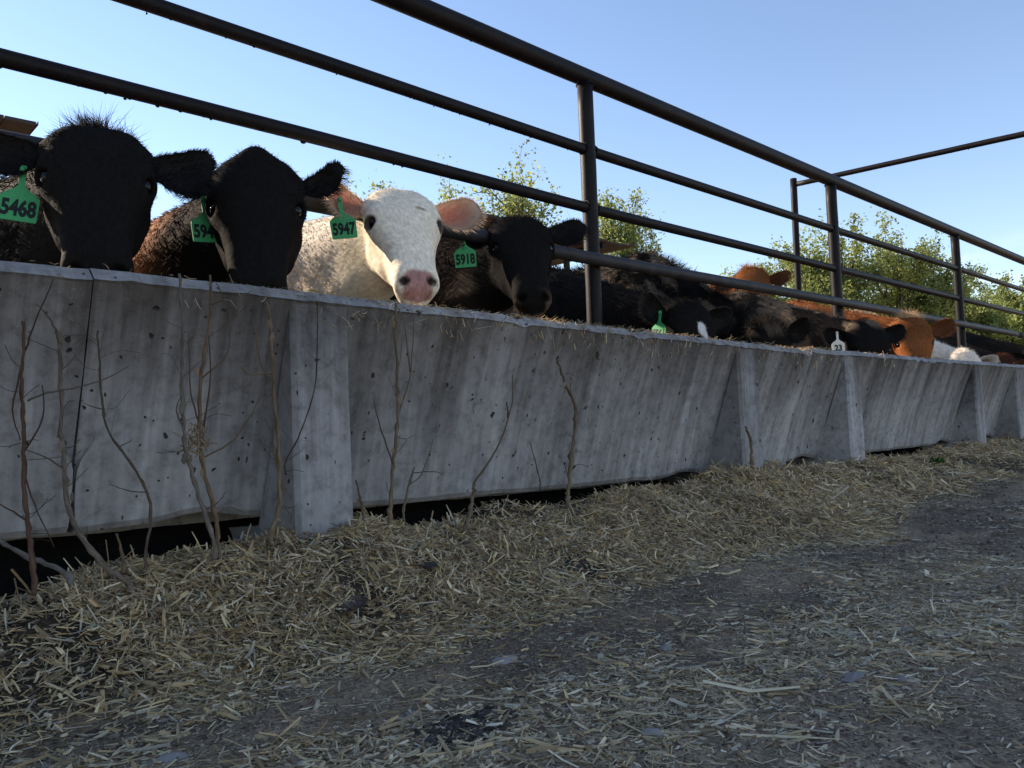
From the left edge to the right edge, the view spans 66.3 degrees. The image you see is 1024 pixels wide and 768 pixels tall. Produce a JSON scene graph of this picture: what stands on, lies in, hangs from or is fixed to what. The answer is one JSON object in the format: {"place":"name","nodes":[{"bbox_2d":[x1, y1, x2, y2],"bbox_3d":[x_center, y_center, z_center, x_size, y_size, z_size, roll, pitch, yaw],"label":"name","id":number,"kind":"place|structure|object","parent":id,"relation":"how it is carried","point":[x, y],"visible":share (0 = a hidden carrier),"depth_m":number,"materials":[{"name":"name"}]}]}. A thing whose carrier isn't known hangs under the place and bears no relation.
{"place":"outdoors","nodes":[
{"label":"outdoors","id":0,"kind":"place"},
{"bbox_2d":[0,114,38,134],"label":"shade roof","id":1,"kind":"structure","parent":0,"point":[18,125],"depth_m":5.36,"materials":[{"name":"brown metal"}]},
{"bbox_2d":[0,442,1023,767],"bbox_3d":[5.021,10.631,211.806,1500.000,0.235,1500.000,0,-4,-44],"label":"ground","id":2,"kind":"structure","parent":0,"point":[72,548],"depth_m":1.39,"materials":[{"name":"grey soil"}]},
{"bbox_2d":[0,261,92,540],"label":"feed bunk","id":3,"kind":"object","parent":2,"relation":"on","point":[24,288],"visible":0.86,"depth_m":1.57,"materials":[{"name":"concrete"}]},
{"bbox_2d":[0,103,223,272],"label":"cow","id":4,"kind":"object","parent":2,"relation":"on","point":[82,193],"visible":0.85,"depth_m":1.77},
{"bbox_2d":[146,750,188,765],"bbox_3d":[-0.447,0.487,1.014,0.057,0.014,0.034,0,-4,-44],"label":"stone","id":5,"kind":"object","parent":2,"relation":"on","point":[168,757],"visible":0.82,"depth_m":1.01,"materials":[{"name":"grey stone"}]},
{"bbox_2d":[133,145,352,289],"bbox_3d":[-1.397,-0.015,2.796,2.388,1.184,0.519,-5,-4,43],"label":"cow","id":6,"kind":"object","parent":2,"relation":"on","point":[243,225],"visible":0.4,"depth_m":2.08},
{"bbox_2d":[321,169,391,216],"bbox_3d":[-3.002,-1.603,16.612,1.905,6.073,2.388,0,-4,-44],"label":"tree","id":7,"kind":"object","parent":2,"relation":"on","point":[373,185],"visible":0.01,"depth_m":16.55,"materials":[{"name":"green plant"}]},
{"bbox_2d":[287,184,487,305],"bbox_3d":[-1.044,-0.017,3.107,2.386,1.190,0.524,-5,-4,42],"label":"cow","id":8,"kind":"object","parent":2,"relation":"on","point":[386,247],"visible":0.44,"depth_m":2.44},
{"bbox_2d":[400,710,421,717],"bbox_3d":[-0.147,0.485,1.147,0.044,0.009,0.024,0,-4,-44],"label":"stone","id":9,"kind":"object","parent":2,"relation":"on","point":[408,713],"visible":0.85,"depth_m":1.14,"materials":[{"name":"grey stone"}]},
{"bbox_2d":[42,268,814,541],"bbox_3d":[0.119,0.203,2.859,3.169,0.829,0.597,0,-4,-44],"label":"feed bunk","id":10,"kind":"object","parent":2,"relation":"on","point":[644,416],"visible":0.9,"depth_m":2.12,"materials":[{"name":"concrete"}]},
{"bbox_2d":[284,303,336,474],"bbox_3d":[-0.471,0.007,1.839,0.151,0.402,0.017,0,-4,-41],"label":"dead stalk","id":11,"kind":"object","parent":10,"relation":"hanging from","point":[287,459],"visible":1,"depth_m":1.84,"materials":[{"name":"brown plant"}]},
{"bbox_2d":[408,705,518,751],"bbox_3d":[-0.066,0.476,1.079,0.186,0.011,0.118,0,-4,-44],"label":"dung pat","id":12,"kind":"object","parent":2,"relation":"on","point":[457,723],"visible":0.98,"depth_m":1.08,"materials":[{"name":"black soil"}]},
{"bbox_2d":[386,209,593,318],"bbox_3d":[-0.645,-0.018,3.567,0.587,1.209,2.359,0,-4,-44],"label":"cow","id":13,"kind":"object","parent":2,"relation":"on","point":[506,268],"visible":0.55,"depth_m":2.88},
{"bbox_2d":[436,139,567,266],"bbox_3d":[-0.695,-1.952,18.751,4.989,6.912,5.284,-3,-3,19],"label":"tree","id":14,"kind":"object","parent":2,"relation":"on","point":[518,203],"visible":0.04,"depth_m":16.96,"materials":[{"name":"green plant"}]},
{"bbox_2d":[490,655,517,665],"bbox_3d":[-0.014,0.492,1.385,0.059,0.017,0.040,0,-4,-44],"label":"stone","id":15,"kind":"object","parent":2,"relation":"on","point":[507,659],"visible":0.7,"depth_m":1.38,"materials":[{"name":"grey stone"}]},
{"bbox_2d":[0,432,1023,767],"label":"straw","id":16,"kind":"object","parent":2,"relation":"on","point":[824,510],"visible":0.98,"depth_m":1.49,"materials":[{"name":"beige plant"}]},
{"bbox_2d":[0,278,55,595],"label":"dead stalk","id":17,"kind":"object","parent":16,"relation":"on","point":[31,554],"visible":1,"depth_m":1.43,"materials":[{"name":"brown plant"}]},
{"bbox_2d":[0,539,74,587],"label":"dead stalk","id":18,"kind":"object","parent":16,"relation":"on","point":[68,576],"visible":0.9,"depth_m":1.48,"materials":[{"name":"brown plant"}]},
{"bbox_2d":[21,304,135,599],"bbox_3d":[-0.814,0.135,1.475,0.184,0.569,0.056,-1,-3,-29],"label":"dead stalk","id":19,"kind":"object","parent":16,"relation":"on","point":[89,547],"visible":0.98,"depth_m":1.46,"materials":[{"name":"brown plant"}]},
{"bbox_2d":[71,322,152,569],"bbox_3d":[-0.780,0.126,1.533,0.149,0.491,0.024,0,-4,-44],"label":"dead stalk","id":20,"kind":"object","parent":16,"relation":"on","point":[139,477],"visible":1,"depth_m":1.55,"materials":[{"name":"brown plant"}]},
{"bbox_2d":[115,533,125,571],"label":"dead stalk","id":21,"kind":"object","parent":16,"relation":"on","point":[123,568],"visible":1,"depth_m":1.54,"materials":[{"name":"brown plant"}]},
{"bbox_2d":[156,273,225,570],"bbox_3d":[-0.662,0.081,1.627,0.138,0.630,0.050,0,-4,-44],"label":"dead stalk","id":22,"kind":"object","parent":16,"relation":"on","point":[184,459],"visible":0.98,"depth_m":1.64,"materials":[{"name":"brown plant"}]},
{"bbox_2d":[172,275,260,559],"bbox_3d":[-0.632,0.069,1.684,0.186,0.612,0.047,0,-4,-44],"label":"dead stalk","id":23,"kind":"object","parent":16,"relation":"on","point":[198,444],"visible":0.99,"depth_m":1.66,"materials":[{"name":"brown plant"}]},
{"bbox_2d":[240,301,303,546],"bbox_3d":[-0.544,0.088,1.768,0.147,0.552,0.022,0,-4,-44],"label":"dead stalk","id":24,"kind":"object","parent":16,"relation":"on","point":[280,486],"visible":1,"depth_m":1.77,"materials":[{"name":"brown plant"}]},
{"bbox_2d":[251,652,314,681],"bbox_3d":[-0.397,0.498,1.380,0.088,0.022,0.138,-4,-3,36],"label":"dung pat","id":25,"kind":"object","parent":16,"relation":"on","point":[267,675],"visible":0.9,"depth_m":1.36,"materials":[{"name":"brown soil"}]},
{"bbox_2d":[334,595,367,615],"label":"dead leaf","id":26,"kind":"object","parent":16,"relation":"on","point":[361,604],"visible":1,"depth_m":1.58,"materials":[{"name":"grey plant"}]},
{"bbox_2d":[355,480,365,523],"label":"dead stalk","id":27,"kind":"object","parent":16,"relation":"on","point":[361,503],"visible":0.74,"depth_m":1.92,"materials":[{"name":"brown plant"}]},
{"bbox_2d":[373,303,415,522],"bbox_3d":[-0.303,0.071,2.003,0.134,0.563,0.025,0,-4,-44],"label":"dead stalk","id":28,"kind":"object","parent":16,"relation":"on","point":[393,324],"visible":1,"depth_m":2.01,"materials":[{"name":"brown plant"}]},
{"bbox_2d":[402,439,441,521],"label":"dead stalk","id":29,"kind":"object","parent":16,"relation":"on","point":[404,504],"visible":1,"depth_m":2.02,"materials":[{"name":"brown plant"}]},
{"bbox_2d":[412,558,436,569],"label":"dead leaf","id":30,"kind":"object","parent":16,"relation":"on","point":[430,565],"visible":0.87,"depth_m":1.80,"materials":[{"name":"grey plant"}]},
{"bbox_2d":[463,375,512,536],"bbox_3d":[-0.077,0.195,2.186,0.050,0.446,0.237,-4,-4,36],"label":"dead stalk","id":31,"kind":"object","parent":16,"relation":"on","point":[468,518],"visible":0.94,"depth_m":2.17,"materials":[{"name":"brown plant"}]},
{"bbox_2d":[529,442,540,490],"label":"dead stalk","id":32,"kind":"object","parent":16,"relation":"on","point":[536,467],"visible":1,"depth_m":2.35,"materials":[{"name":"brown plant"}]},
{"bbox_2d":[556,360,587,509],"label":"dead stalk","id":33,"kind":"object","parent":16,"relation":"on","point":[571,461],"visible":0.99,"depth_m":2.45,"materials":[{"name":"brown plant"}]},
{"bbox_2d":[548,553,608,582],"bbox_3d":[0.153,0.469,1.993,0.197,0.053,0.157,0,-4,-44],"label":"dung pat","id":34,"kind":"object","parent":16,"relation":"on","point":[581,565],"visible":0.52,"depth_m":2.00,"materials":[{"name":"brown soil"}]},
{"bbox_2d":[745,426,754,469],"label":"dead stalk","id":35,"kind":"object","parent":16,"relation":"on","point":[751,449],"visible":0.84,"depth_m":3.20,"materials":[{"name":"brown plant"}]},
{"bbox_2d":[928,456,946,463],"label":"weed","id":36,"kind":"object","parent":16,"relation":"on","point":[937,459],"visible":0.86,"depth_m":4.37,"materials":[{"name":"green plant"}]},
{"bbox_2d":[0,0,1023,348],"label":"pipe fence","id":37,"kind":"object","parent":2,"relation":"on","point":[586,148],"visible":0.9,"depth_m":3.39,"materials":[{"name":"black metal"}]},
{"bbox_2d":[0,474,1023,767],"bbox_3d":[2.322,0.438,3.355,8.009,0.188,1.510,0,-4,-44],"label":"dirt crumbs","id":38,"kind":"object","parent":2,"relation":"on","point":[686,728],"visible":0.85,"depth_m":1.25,"materials":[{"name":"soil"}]},
{"bbox_2d":[436,205,634,268],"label":"shade roof","id":39,"kind":"structure","parent":2,"relation":"on","point":[606,246],"depth_m":9.73,"materials":[{"name":"metal"}]},
{"bbox_2d":[503,263,736,338],"bbox_3d":[0.064,-0.024,4.173,2.217,1.220,0.542,-5,-4,42],"label":"cow","id":40,"kind":"object","parent":2,"relation":"on","point":[628,308],"visible":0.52,"depth_m":3.65},
{"bbox_2d":[597,187,665,256],"bbox_3d":[3.279,-2.042,21.834,2.389,7.045,1.844,0,-4,-44],"label":"tree","id":41,"kind":"object","parent":2,"relation":"on","point":[634,236],"visible":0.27,"depth_m":21.70,"materials":[{"name":"green plant"}]},
{"bbox_2d":[640,727,662,737],"bbox_3d":[0.190,0.474,1.056,0.029,0.020,0.030,-1,-3,-20],"label":"stone","id":42,"kind":"object","parent":2,"relation":"on","point":[648,730],"visible":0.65,"depth_m":1.05,"materials":[{"name":"grey stone"}]},
{"bbox_2d":[657,644,672,651],"bbox_3d":[0.277,0.481,1.413,0.032,0.024,0.030,0,-4,-44],"label":"stone","id":43,"kind":"object","parent":2,"relation":"on","point":[665,647],"visible":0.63,"depth_m":1.41,"materials":[{"name":"grey stone"}]},
{"bbox_2d":[562,247,813,347],"bbox_3d":[0.634,-0.108,4.645,0.595,1.380,2.172,0,-4,-44],"label":"cow","id":44,"kind":"object","parent":2,"relation":"on","point":[753,325],"visible":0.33,"depth_m":4.19},
{"bbox_2d":[708,260,793,295],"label":"cow","id":45,"kind":"object","parent":2,"relation":"on","point":[753,273],"visible":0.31,"depth_m":5.48},
{"bbox_2d":[720,247,857,309],"bbox_3d":[8.096,-1.506,24.552,4.986,5.860,3.880,-1,-3,-31],"label":"tree","id":46,"kind":"object","parent":2,"relation":"on","point":[776,269],"visible":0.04,"depth_m":24.14,"materials":[{"name":"green plant"}]},
{"bbox_2d":[725,289,908,354],"bbox_3d":[1.500,-0.040,5.484,0.555,1.261,2.311,0,-4,-44],"label":"cow","id":47,"kind":"object","parent":2,"relation":"on","point":[837,333],"visible":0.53,"depth_m":4.87},
{"bbox_2d":[769,209,892,313],"bbox_3d":[10.560,-2.314,26.550,4.210,7.432,4.190,-2,-3,0],"label":"tree","id":48,"kind":"object","parent":2,"relation":"on","point":[864,284],"visible":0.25,"depth_m":25.98,"materials":[{"name":"green plant"}]},
{"bbox_2d":[842,671,865,682],"bbox_3d":[0.532,0.455,1.219,0.058,0.013,0.035,0,-4,-44],"label":"stone","id":49,"kind":"object","parent":2,"relation":"on","point":[852,676],"visible":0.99,"depth_m":1.21,"materials":[{"name":"grey stone"}]},
{"bbox_2d":[784,299,956,358],"bbox_3d":[2.089,-0.030,6.032,0.602,1.250,2.330,0,-4,-44],"label":"cow","id":50,"kind":"object","parent":2,"relation":"on","point":[919,342],"visible":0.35,"depth_m":5.43},
{"bbox_2d":[786,348,1004,465],"bbox_3d":[2.411,0.241,5.048,3.169,0.785,0.597,0,-4,-44],"label":"feed bunk","id":51,"kind":"object","parent":2,"relation":"on","point":[846,410],"visible":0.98,"depth_m":4.56,"materials":[{"name":"concrete"}]},
{"bbox_2d":[843,206,950,317],"bbox_3d":[13.408,-2.473,27.177,3.763,7.618,4.230,-1,-3,-22],"label":"tree","id":52,"kind":"object","parent":2,"relation":"on","point":[908,273],"visible":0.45,"depth_m":26.67,"materials":[{"name":"green plant"}]},
{"bbox_2d":[896,675,908,680],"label":"stone","id":53,"kind":"object","parent":2,"relation":"on","point":[901,677],"visible":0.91,"depth_m":1.19,"materials":[{"name":"grey stone"}]},
{"bbox_2d":[790,131,1023,301],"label":"overhead pipe frame","id":54,"kind":"object","parent":2,"relation":"on","point":[794,183],"visible":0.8,"depth_m":6.11,"materials":[{"name":"black metal"}]},
{"bbox_2d":[900,626,914,632],"bbox_3d":[0.730,0.457,1.446,0.031,0.016,0.024,0,-4,-44],"label":"stone","id":55,"kind":"object","parent":2,"relation":"on","point":[903,628],"visible":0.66,"depth_m":1.44,"materials":[{"name":"grey stone"}]},
{"bbox_2d":[864,247,981,327],"bbox_3d":[14.338,-1.766,29.354,4.198,6.358,5.176,-1,-3,-22],"label":"tree","id":56,"kind":"object","parent":2,"relation":"on","point":[934,308],"visible":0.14,"depth_m":28.18,"materials":[{"name":"green plant"}]},
{"bbox_2d":[847,309,1000,362],"bbox_3d":[2.778,-0.019,6.645,0.618,1.235,2.274,0,-4,-44],"label":"cow","id":57,"kind":"object","parent":2,"relation":"on","point":[942,350],"visible":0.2,"depth_m":6.06},
{"bbox_2d":[934,335,1023,364],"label":"cow","id":58,"kind":"object","parent":2,"relation":"on","point":[1004,358],"visible":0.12,"depth_m":6.95},
{"bbox_2d":[940,276,1023,339],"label":"tree","id":59,"kind":"object","parent":2,"relation":"on","point":[976,314],"visible":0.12,"depth_m":31.17,"materials":[{"name":"green plant"}]},
{"bbox_2d":[948,329,1023,360],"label":"cow","id":60,"kind":"object","parent":2,"relation":"on","point":[1015,350],"visible":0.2,"depth_m":7.91},
{"bbox_2d":[962,263,1023,315],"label":"tree","id":61,"kind":"object","parent":2,"relation":"on","point":[1008,294],"visible":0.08,"depth_m":39.85,"materials":[{"name":"green plant"}]},
{"bbox_2d":[986,363,1023,440],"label":"feed bunk","id":62,"kind":"object","parent":2,"relation":"on","point":[1006,414],"visible":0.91,"depth_m":6.16,"materials":[{"name":"concrete"}]},
{"bbox_2d":[990,281,1023,345],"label":"tree","id":63,"kind":"object","parent":2,"relation":"on","point":[1017,322],"visible":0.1,"depth_m":33.73,"materials":[{"name":"green plant"}]},
{"bbox_2d":[1000,624,1015,628],"bbox_3d":[0.914,0.450,1.442,0.033,0.013,0.031,-2,-3,4],"label":"stone","id":64,"kind":"object","parent":2,"relation":"on","point":[1008,627],"visible":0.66,"depth_m":1.44,"materials":[{"name":"grey stone"}]},
{"bbox_2d":[0,0,1023,302],"label":"sky","id":65,"kind":"structure","parent":0,"point":[831,86],"materials":[{"name":"blue"}]}
]}

